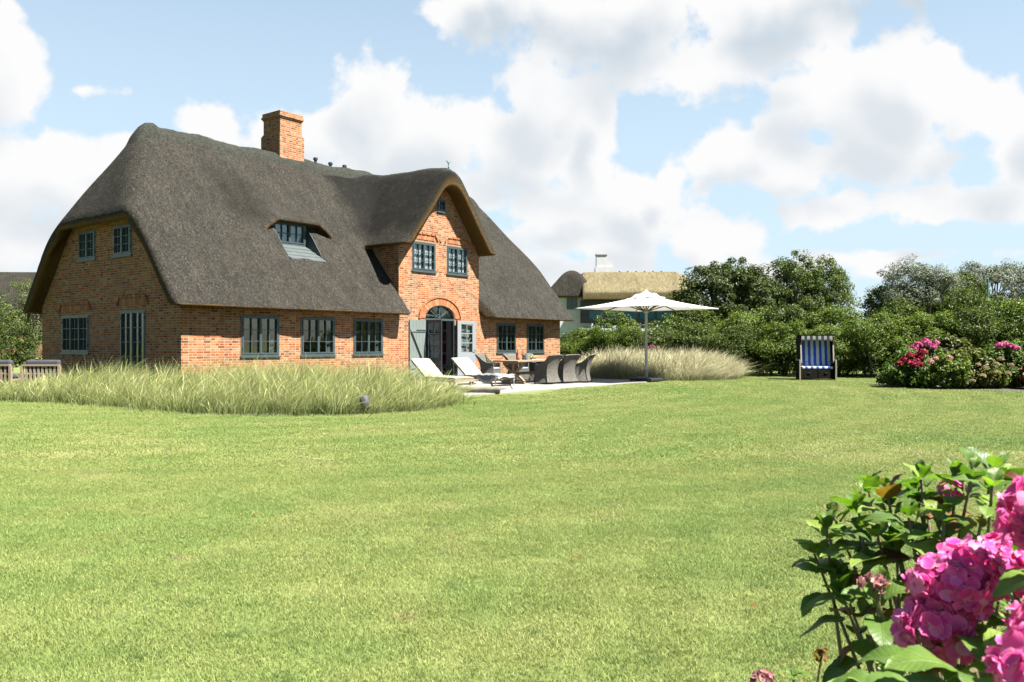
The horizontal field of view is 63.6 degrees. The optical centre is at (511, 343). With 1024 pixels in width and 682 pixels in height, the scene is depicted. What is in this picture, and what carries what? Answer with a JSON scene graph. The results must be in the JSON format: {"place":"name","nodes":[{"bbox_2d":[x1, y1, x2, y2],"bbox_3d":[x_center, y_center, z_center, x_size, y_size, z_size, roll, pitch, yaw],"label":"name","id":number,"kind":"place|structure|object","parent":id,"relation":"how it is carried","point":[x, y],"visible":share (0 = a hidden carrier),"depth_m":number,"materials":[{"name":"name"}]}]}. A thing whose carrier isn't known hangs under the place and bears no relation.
{"place":"outdoors","nodes":[
{"label":"outdoors","id":0,"kind":"place"},
{"bbox_2d":[0,272,41,357],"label":"house","id":1,"kind":"structure","parent":0,"point":[6,278],"depth_m":80.06,"materials":[{"name":"brick"}]},
{"bbox_2d":[10,400,455,415],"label":"soil","id":2,"kind":"structure","parent":0,"point":[267,413],"depth_m":15.56,"materials":[{"name":"brown soil"}]},
{"bbox_2d":[0,360,28,386],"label":"garden sofa","id":3,"kind":"object","parent":2,"relation":"on","point":[6,369],"visible":0.76,"depth_m":22.77,"materials":[{"name":"brown wood"}]},
{"bbox_2d":[20,360,73,382],"bbox_3d":[-12.970,0.870,23.074,1.070,0.860,0.820,0,0,-3],"label":"garden sofa","id":4,"kind":"object","parent":2,"relation":"on","point":[35,367],"visible":0.57,"depth_m":22.70,"materials":[{"name":"brown wood"}]},
{"bbox_2d":[360,394,369,410],"bbox_3d":[-2.739,1.098,15.348,0.188,0.316,0.163,0,0,0],"label":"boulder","id":5,"kind":"object","parent":2,"relation":"on","point":[363,398],"visible":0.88,"depth_m":15.30,"materials":[{"name":"grey stone"}]},
{"bbox_2d":[0,352,495,416],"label":"beach grass","id":6,"kind":"structure","parent":0,"point":[303,385],"depth_m":17.21,"materials":[{"name":"plant"}]},
{"bbox_2d":[0,352,1023,681],"bbox_3d":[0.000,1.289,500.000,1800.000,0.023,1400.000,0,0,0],"label":"lawn","id":7,"kind":"structure","parent":0,"point":[449,487],"depth_m":4.73,"materials":[{"name":"green plant"}]},
{"bbox_2d":[0,293,12,350],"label":"leafy shrub","id":8,"kind":"object","parent":7,"relation":"on","point":[3,301],"visible":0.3,"depth_m":34.78,"materials":[{"name":"green plant"}]},
{"bbox_2d":[0,277,41,373],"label":"willow tree","id":9,"kind":"object","parent":7,"relation":"on","point":[11,324],"visible":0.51,"depth_m":33.17,"materials":[{"name":"green plant"}]},
{"bbox_2d":[0,329,41,368],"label":"leafy shrub","id":10,"kind":"object","parent":7,"relation":"on","point":[23,354],"visible":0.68,"depth_m":30.84,"materials":[{"name":"green plant"}]},
{"bbox_2d":[0,309,41,344],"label":"thicket","id":11,"kind":"object","parent":7,"relation":"on","point":[20,314],"visible":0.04,"depth_m":61.80,"materials":[{"name":"green plant"}]},
{"bbox_2d":[23,110,573,379],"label":"thatched house","id":12,"kind":"structure","parent":7,"relation":"on","point":[162,244],"depth_m":25.69,"materials":[{"name":"plant"}]},
{"bbox_2d":[60,315,88,354],"bbox_3d":[-13.201,-0.277,25.020,1.770,1.185,0.150,0,0,37],"label":"window","id":13,"kind":"structure","parent":12,"relation":"in","point":[75,328],"depth_m":25.02,"materials":[{"name":"black glass"}]},
{"bbox_2d":[77,229,95,261],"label":"window","id":14,"kind":"structure","parent":12,"relation":"in","point":[86,239],"depth_m":24.54,"materials":[{"name":"grey glass"}]},
{"bbox_2d":[111,224,131,257],"bbox_3d":[-10.975,-2.907,23.329,1.080,0.905,0.150,0,0,37],"label":"window","id":15,"kind":"structure","parent":12,"relation":"in","point":[122,234],"depth_m":23.31,"materials":[{"name":"grey glass"}]},
{"bbox_2d":[120,309,145,375],"bbox_3d":[-10.521,0.182,22.985,1.430,2.245,0.150,0,0,37],"label":"glazed door","id":16,"kind":"structure","parent":12,"relation":"in","point":[132,322],"depth_m":22.97,"materials":[{"name":"teal paint"}]},
{"bbox_2d":[240,315,279,357],"bbox_3d":[-7.159,-0.212,23.450,0.150,1.195,1.340,0,0,37],"label":"window","id":17,"kind":"structure","parent":12,"relation":"in","point":[273,321],"depth_m":23.45,"materials":[{"name":"grey paint"}]},
{"bbox_2d":[272,221,305,246],"bbox_3d":[-7.123,-3.497,26.373,0.150,0.805,1.380,0,0,37],"label":"dormer window","id":18,"kind":"structure","parent":12,"relation":"in","point":[289,233],"depth_m":26.44,"materials":[{"name":"grey glass"}]},
{"bbox_2d":[300,317,336,356],"bbox_3d":[-5.907,-0.212,25.097,0.150,1.195,1.360,0,0,37],"label":"window","id":19,"kind":"structure","parent":12,"relation":"in","point":[329,341],"depth_m":25.10,"materials":[{"name":"grey paint"}]},
{"bbox_2d":[353,318,383,355],"bbox_3d":[-4.666,-0.212,26.730,0.150,1.195,1.340,0,0,37],"label":"window","id":20,"kind":"structure","parent":12,"relation":"in","point":[378,323],"depth_m":26.72,"materials":[{"name":"grey paint"}]},
{"bbox_2d":[411,241,436,273],"bbox_3d":[-3.090,-3.012,28.804,0.150,1.055,1.230,0,0,37],"label":"window","id":21,"kind":"structure","parent":12,"relation":"in","point":[423,253],"depth_m":28.78,"materials":[{"name":"grey glass"}]},
{"bbox_2d":[426,320,441,372],"bbox_3d":[-2.724,0.210,28.636,0.720,2.090,0.101,0,0,37],"label":"door leaf","id":22,"kind":"structure","parent":12,"relation":"in","point":[437,361],"depth_m":28.61,"materials":[{"name":"blue paint"}]},
{"bbox_2d":[429,317,446,373],"bbox_3d":[-2.974,0.130,32.138,1.500,2.300,0.320,0,0,37],"label":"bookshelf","id":23,"kind":"object","parent":12,"relation":"on","point":[437,342],"visible":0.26,"depth_m":32.00,"materials":[{"name":"black paint"}]},
{"bbox_2d":[429,322,445,374],"bbox_3d":[-2.990,0.174,32.132,1.301,2.088,0.190,0,0,37],"label":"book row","id":24,"kind":"object","parent":23,"relation":"in","point":[437,345],"visible":0.46,"depth_m":31.93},
{"bbox_2d":[437,199,446,213],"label":"window","id":25,"kind":"structure","parent":12,"relation":"in","point":[441,204],"depth_m":29.52,"materials":[{"name":"grey glass"}]},
{"bbox_2d":[446,246,468,276],"bbox_3d":[-2.022,-3.012,30.209,0.150,1.055,1.200,0,0,37],"label":"window","id":26,"kind":"structure","parent":12,"relation":"in","point":[457,257],"depth_m":30.20,"materials":[{"name":"grey glass"}]},
{"bbox_2d":[457,321,475,375],"bbox_3d":[-1.671,0.210,30.374,0.044,2.090,0.970,0,0,41],"label":"door leaf","id":27,"kind":"structure","parent":12,"relation":"in","point":[471,355],"depth_m":30.36,"materials":[{"name":"grey paint"}]},
{"bbox_2d":[496,323,516,353],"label":"window","id":28,"kind":"structure","parent":12,"relation":"in","point":[505,325],"depth_m":32.51,"materials":[{"name":"grey paint"}]},
{"bbox_2d":[526,324,544,352],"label":"window","id":29,"kind":"structure","parent":12,"relation":"in","point":[535,326],"depth_m":34.12,"materials":[{"name":"grey paint"}]},
{"bbox_2d":[0,398,1023,473],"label":"lawn","id":30,"kind":"structure","parent":7,"relation":"on","point":[858,413],"depth_m":11.79,"materials":[{"name":"green plant"}]},
{"bbox_2d":[1,372,1023,403],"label":"lawn","id":31,"kind":"structure","parent":7,"relation":"on","point":[854,387],"depth_m":21.79,"materials":[{"name":"green plant"}]},
{"bbox_2d":[668,256,779,332],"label":"broadleaf tree","id":32,"kind":"object","parent":7,"relation":"on","point":[744,285],"visible":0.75,"depth_m":45.11,"materials":[{"name":"green plant"}]},
{"bbox_2d":[591,310,898,330],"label":"wood","id":33,"kind":"object","parent":7,"relation":"on","point":[603,324],"depth_m":77.41,"materials":[{"name":"green plant"}]},
{"bbox_2d":[722,266,774,356],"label":"broadleaf tree","id":34,"kind":"object","parent":7,"relation":"on","point":[733,289],"visible":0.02,"depth_m":52.33,"materials":[{"name":"green plant"}]},
{"bbox_2d":[717,305,783,372],"bbox_3d":[11.250,-0.195,37.477,3.761,3.115,2.635,0,0,0],"label":"leafy shrub","id":35,"kind":"object","parent":7,"relation":"on","point":[758,313],"visible":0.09,"depth_m":37.39,"materials":[{"name":"green plant"}]},
{"bbox_2d":[761,249,835,317],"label":"birch tree","id":36,"kind":"object","parent":7,"relation":"on","point":[790,271],"visible":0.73,"depth_m":48.38,"materials":[{"name":"green plant"}]},
{"bbox_2d":[795,335,838,379],"bbox_3d":[10.974,0.485,29.818,1.340,1.630,1.070,0,0,9],"label":"roofed beach chair","id":37,"kind":"object","parent":7,"relation":"on","point":[815,357],"visible":1,"depth_m":29.69,"materials":[{"name":"fabric"}]},
{"bbox_2d":[793,253,861,312],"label":"birch tree","id":38,"kind":"object","parent":7,"relation":"on","point":[835,276],"visible":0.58,"depth_m":49.28,"materials":[{"name":"green plant"}]},
{"bbox_2d":[860,281,934,322],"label":"broadleaf tree","id":39,"kind":"object","parent":7,"relation":"on","point":[871,305],"visible":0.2,"depth_m":54.46,"materials":[{"name":"green plant"}]},
{"bbox_2d":[872,253,971,313],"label":"silver tree","id":40,"kind":"object","parent":7,"relation":"on","point":[937,280],"visible":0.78,"depth_m":53.29,"materials":[{"name":"green plant"}]},
{"bbox_2d":[931,271,998,316],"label":"broadleaf tree","id":41,"kind":"object","parent":7,"relation":"on","point":[981,286],"visible":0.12,"depth_m":55.25,"materials":[{"name":"green plant"}]},
{"bbox_2d":[950,258,1023,306],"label":"silver tree","id":42,"kind":"object","parent":7,"relation":"on","point":[1012,277],"visible":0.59,"depth_m":59.12,"materials":[{"name":"green plant"}]},
{"bbox_2d":[0,0,1023,327],"label":"sky","id":43,"kind":"structure","parent":0,"point":[649,135],"materials":[{"name":"blue"}]},
{"bbox_2d":[420,378,659,395],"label":"terrace","id":44,"kind":"structure","parent":0,"point":[529,385],"depth_m":25.83,"materials":[{"name":"grey stone"}]},
{"bbox_2d":[410,358,474,386],"bbox_3d":[-1.924,0.845,22.447,0.760,0.882,2.010,0,0,-43],"label":"sun lounger","id":45,"kind":"object","parent":44,"relation":"on","point":[427,362],"visible":0.72,"depth_m":22.74,"materials":[{"name":"beige fabric"}]},
{"bbox_2d":[456,385,500,392],"bbox_3d":[-0.874,1.186,21.542,1.227,0.196,0.194,0,0,15],"label":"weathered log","id":46,"kind":"object","parent":44,"relation":"on","point":[492,389],"visible":0.73,"depth_m":21.44,"materials":[{"name":"brown wood"}]},
{"bbox_2d":[451,358,513,388],"bbox_3d":[-0.888,0.845,23.695,0.760,0.882,2.010,0,0,-43],"label":"sun lounger","id":47,"kind":"object","parent":44,"relation":"on","point":[467,367],"visible":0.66,"depth_m":24.00,"materials":[{"name":"white fabric"}]},
{"bbox_2d":[477,373,514,385],"bbox_3d":[-0.429,1.066,23.209,0.786,0.478,0.820,0,0,-43],"label":"towel","id":48,"kind":"object","parent":47,"relation":"on","point":[486,378],"visible":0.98,"depth_m":23.01,"materials":[{"name":"white fabric"}]},
{"bbox_2d":[475,353,500,380],"bbox_3d":[-0.833,0.800,28.316,0.749,0.940,0.730,0,0,25],"label":"wicker armchair","id":49,"kind":"object","parent":44,"relation":"on","point":[487,365],"visible":0.62,"depth_m":28.11,"materials":[{"name":"wicker"}]},
{"bbox_2d":[502,353,530,380],"bbox_3d":[0.143,0.800,28.611,0.749,0.940,0.730,0,0,42],"label":"wicker armchair","id":50,"kind":"object","parent":44,"relation":"on","point":[512,356],"visible":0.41,"depth_m":28.52,"materials":[{"name":"wicker"}]},
{"bbox_2d":[493,359,561,383],"bbox_3d":[0.624,0.897,27.068,0.996,0.746,2.760,0,0,37],"label":"dining table","id":51,"kind":"object","parent":44,"relation":"on","point":[515,371],"visible":0.5,"depth_m":26.27,"materials":[{"name":"brown wood"}]},
{"bbox_2d":[521,353,540,379],"bbox_3d":[0.787,0.800,29.046,0.749,0.940,0.730,0,0,33],"label":"wicker armchair","id":52,"kind":"object","parent":44,"relation":"on","point":[531,366],"visible":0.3,"depth_m":28.78,"materials":[{"name":"wicker"}]},
{"bbox_2d":[533,354,563,384],"bbox_3d":[1.170,0.800,26.180,0.749,0.940,0.730,0,0,41],"label":"wicker armchair","id":53,"kind":"object","parent":44,"relation":"on","point":[546,370],"visible":1,"depth_m":25.99,"materials":[{"name":"wicker"}]},
{"bbox_2d":[558,354,580,383],"bbox_3d":[1.752,0.800,26.732,0.730,0.940,0.749,0,0,-43],"label":"wicker armchair","id":54,"kind":"object","parent":44,"relation":"on","point":[566,368],"visible":0.78,"depth_m":26.51,"materials":[{"name":"wicker"}]},
{"bbox_2d":[571,354,595,382],"bbox_3d":[2.378,0.800,27.315,0.749,0.940,0.730,0,0,17],"label":"wicker armchair","id":55,"kind":"object","parent":44,"relation":"on","point":[582,371],"visible":0.81,"depth_m":27.04,"materials":[{"name":"wicker"}]},
{"bbox_2d":[574,290,718,381],"bbox_3d":[4.614,-0.290,28.405,3.524,3.180,3.524,0,0,-45],"label":"parasol","id":56,"kind":"object","parent":44,"relation":"on","point":[645,301],"visible":1,"depth_m":28.23,"materials":[{"name":"white fabric"}]},
{"bbox_2d":[551,252,689,358],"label":"neighbour house","id":57,"kind":"structure","parent":0,"point":[603,283],"depth_m":64.27,"materials":[{"name":"white paint"}]},
{"bbox_2d":[567,298,576,308],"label":"wing window","id":58,"kind":"structure","parent":57,"relation":"in","point":[571,302],"depth_m":64.52,"materials":[{"name":"glass"}]},
{"bbox_2d":[574,343,770,380],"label":"feather grass","id":59,"kind":"structure","parent":0,"point":[664,365],"depth_m":30.22,"materials":[{"name":"beige plant"}]},
{"bbox_2d":[872,384,1023,390],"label":"soil","id":60,"kind":"structure","parent":0,"point":[1008,388],"depth_m":23.85,"materials":[{"name":"brown soil"}]},
{"bbox_2d":[875,345,930,386],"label":"hydrangea shrub","id":61,"kind":"object","parent":60,"relation":"on","point":[902,369],"visible":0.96,"depth_m":24.36,"materials":[{"name":"green plant"}]},
{"bbox_2d":[886,338,950,385],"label":"hydrangea shrub","id":62,"kind":"object","parent":60,"relation":"on","point":[932,348],"visible":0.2,"depth_m":24.99,"materials":[{"name":"pink plant"}]},
{"bbox_2d":[916,355,978,388],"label":"hydrangea shrub","id":63,"kind":"object","parent":60,"relation":"on","point":[949,371],"visible":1,"depth_m":23.50,"materials":[{"name":"green plant"}]},
{"bbox_2d":[936,333,973,357],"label":"hydrangea shrub","id":64,"kind":"object","parent":60,"relation":"on","point":[948,343],"visible":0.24,"depth_m":25.44,"materials":[{"name":"green plant"}]},
{"bbox_2d":[949,347,1011,388],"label":"hydrangea shrub","id":65,"kind":"object","parent":60,"relation":"on","point":[990,374],"visible":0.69,"depth_m":23.69,"materials":[{"name":"green plant"}]},
{"bbox_2d":[977,341,1023,387],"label":"hydrangea shrub","id":66,"kind":"object","parent":60,"relation":"on","point":[1012,355],"visible":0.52,"depth_m":24.18,"materials":[{"name":"green plant"}]},
{"bbox_2d":[993,339,1023,351],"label":"hydrangea shrub","id":67,"kind":"object","parent":60,"relation":"on","point":[1019,342],"visible":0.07,"depth_m":25.44,"materials":[{"name":"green plant"}]},
{"bbox_2d":[1016,365,1023,386],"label":"hydrangea shrub","id":68,"kind":"object","parent":60,"relation":"on","point":[1021,378],"visible":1,"depth_m":23.65,"materials":[{"name":"green plant"}]},
{"bbox_2d":[987,278,988,301],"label":"flagpole","id":69,"kind":"object","parent":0,"point":[988,288],"visible":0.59,"depth_m":49.96,"materials":[{"name":"grey metal"}]},
{"label":"soil","id":70,"kind":"structure","parent":0,"visible":0},
{"bbox_2d":[560,331,581,358],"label":"hedge shrub","id":71,"kind":"object","parent":70,"relation":"on","point":[564,335],"visible":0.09,"depth_m":44.13,"materials":[{"name":"green plant"}]},
{"bbox_2d":[560,325,604,362],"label":"hedge shrub","id":72,"kind":"object","parent":70,"relation":"on","point":[581,333],"visible":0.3,"depth_m":42.56,"materials":[{"name":"green plant"}]},
{"bbox_2d":[570,335,604,360],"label":"hedge shrub","id":73,"kind":"object","parent":70,"relation":"on","point":[580,350],"visible":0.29,"depth_m":40.73,"materials":[{"name":"green plant"}]},
{"bbox_2d":[585,311,640,349],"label":"conifer shrub","id":74,"kind":"object","parent":70,"relation":"on","point":[631,321],"visible":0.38,"depth_m":40.26,"materials":[{"name":"green plant"}]},
{"bbox_2d":[596,324,639,352],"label":"hedge shrub","id":75,"kind":"object","parent":70,"relation":"on","point":[607,337],"visible":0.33,"depth_m":39.24,"materials":[{"name":"green plant"}]},
{"bbox_2d":[610,326,648,353],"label":"hedge shrub","id":76,"kind":"object","parent":70,"relation":"on","point":[635,340],"visible":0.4,"depth_m":37.66,"materials":[{"name":"green plant"}]},
{"bbox_2d":[633,325,687,354],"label":"hedge shrub","id":77,"kind":"object","parent":70,"relation":"on","point":[659,336],"visible":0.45,"depth_m":36.04,"materials":[{"name":"green plant"}]},
{"bbox_2d":[642,311,706,340],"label":"leafy shrub","id":78,"kind":"object","parent":70,"relation":"on","point":[668,320],"visible":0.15,"depth_m":37.86,"materials":[{"name":"green plant"}]},
{"bbox_2d":[674,343,692,354],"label":"hydrangea shrub","id":79,"kind":"object","parent":70,"relation":"on","point":[683,347],"visible":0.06,"depth_m":35.54,"materials":[{"name":"green plant"}]},
{"bbox_2d":[665,305,723,356],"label":"hedge shrub","id":80,"kind":"object","parent":70,"relation":"on","point":[701,315],"visible":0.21,"depth_m":37.31,"materials":[{"name":"green plant"}]},
{"bbox_2d":[666,322,744,356],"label":"hedge shrub","id":81,"kind":"object","parent":70,"relation":"on","point":[695,337],"visible":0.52,"depth_m":34.85,"materials":[{"name":"green plant"}]},
{"bbox_2d":[707,323,769,374],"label":"hedge shrub","id":82,"kind":"object","parent":70,"relation":"on","point":[740,339],"visible":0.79,"depth_m":33.66,"materials":[{"name":"green plant"}]},
{"bbox_2d":[706,308,774,372],"bbox_3d":[9.848,-0.080,36.264,3.331,2.933,2.942,0,0,-7],"label":"hedge shrub","id":83,"kind":"object","parent":70,"relation":"on","point":[750,320],"visible":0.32,"depth_m":35.74,"materials":[{"name":"green plant"}]},
{"bbox_2d":[748,319,806,375],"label":"hedge shrub","id":84,"kind":"object","parent":70,"relation":"on","point":[774,348],"visible":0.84,"depth_m":32.91,"materials":[{"name":"green plant"}]},
{"bbox_2d":[754,300,816,373],"bbox_3d":[11.629,-0.229,35.032,2.490,3.245,2.906,0,0,-27],"label":"hedge shrub","id":85,"kind":"object","parent":70,"relation":"on","point":[790,314],"visible":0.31,"depth_m":34.63,"materials":[{"name":"green plant"}]},
{"bbox_2d":[789,322,867,375],"bbox_3d":[12.500,0.245,32.476,2.941,2.241,2.661,0,0,-22],"label":"hedge shrub","id":86,"kind":"object","parent":70,"relation":"on","point":[845,348],"visible":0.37,"depth_m":31.89,"materials":[{"name":"green plant"}]},
{"bbox_2d":[802,304,866,374],"bbox_3d":[13.786,-0.153,34.127,3.613,3.095,2.736,0,0,18],"label":"hedge shrub","id":87,"kind":"object","parent":70,"relation":"on","point":[835,316],"visible":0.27,"depth_m":33.85,"materials":[{"name":"green plant"}]},
{"bbox_2d":[837,311,919,376],"bbox_3d":[13.944,0.056,31.785,3.395,2.654,2.571,0,0,2],"label":"hedge shrub","id":88,"kind":"object","parent":70,"relation":"on","point":[873,338],"visible":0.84,"depth_m":31.50,"materials":[{"name":"green plant"}]},
{"bbox_2d":[861,297,927,370],"bbox_3d":[15.642,-0.260,33.374,2.819,3.303,3.268,0,0,5],"label":"hedge shrub","id":89,"kind":"object","parent":70,"relation":"on","point":[899,308],"visible":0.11,"depth_m":33.39,"materials":[{"name":"green plant"}]},
{"bbox_2d":[885,309,968,358],"bbox_3d":[15.521,0.028,31.163,3.123,2.710,2.365,0,0,-25],"label":"hedge shrub","id":90,"kind":"object","parent":70,"relation":"on","point":[925,321],"visible":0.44,"depth_m":30.87,"materials":[{"name":"green plant"}]},
{"bbox_2d":[902,311,954,335],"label":"leafy shrub","id":91,"kind":"object","parent":70,"relation":"on","point":[933,324],"visible":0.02,"depth_m":32.12,"materials":[{"name":"green plant"}]},
{"bbox_2d":[936,286,1005,343],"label":"hedge shrub","id":92,"kind":"object","parent":70,"relation":"on","point":[964,298],"visible":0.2,"depth_m":32.28,"materials":[{"name":"green plant"}]},
{"bbox_2d":[938,305,1023,348],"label":"hedge shrub","id":93,"kind":"object","parent":70,"relation":"on","point":[983,332],"visible":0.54,"depth_m":30.00,"materials":[{"name":"green plant"}]},
{"bbox_2d":[968,296,1020,324],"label":"leafy shrub","id":94,"kind":"object","parent":70,"relation":"on","point":[993,303],"visible":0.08,"depth_m":32.10,"materials":[{"name":"green plant"}]},
{"bbox_2d":[992,315,1023,340],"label":"hedge shrub","id":95,"kind":"object","parent":70,"relation":"on","point":[1019,331],"visible":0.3,"depth_m":29.74,"materials":[{"name":"green plant"}]},
{"bbox_2d":[994,297,1023,329],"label":"hedge shrub","id":96,"kind":"object","parent":70,"relation":"on","point":[1017,311],"visible":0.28,"depth_m":31.45,"materials":[{"name":"green plant"}]},
{"label":"soil","id":97,"kind":"structure","parent":0,"visible":0},
{"bbox_2d":[750,646,833,681],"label":"spent hydrangea","id":98,"kind":"object","parent":97,"relation":"on","point":[765,675],"visible":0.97,"depth_m":2.49,"materials":[{"name":"pink plant"}]},
{"bbox_2d":[789,445,1023,681],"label":"hydrangea bush","id":99,"kind":"object","parent":97,"relation":"on","point":[871,587],"visible":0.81,"depth_m":1.77,"materials":[{"name":"green plant"}]},
{"bbox_2d":[832,475,1023,681],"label":"hydrangea bush","id":100,"kind":"object","parent":97,"relation":"on","point":[951,614],"visible":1,"depth_m":1.25,"materials":[{"name":"pink plant"}]}
]}

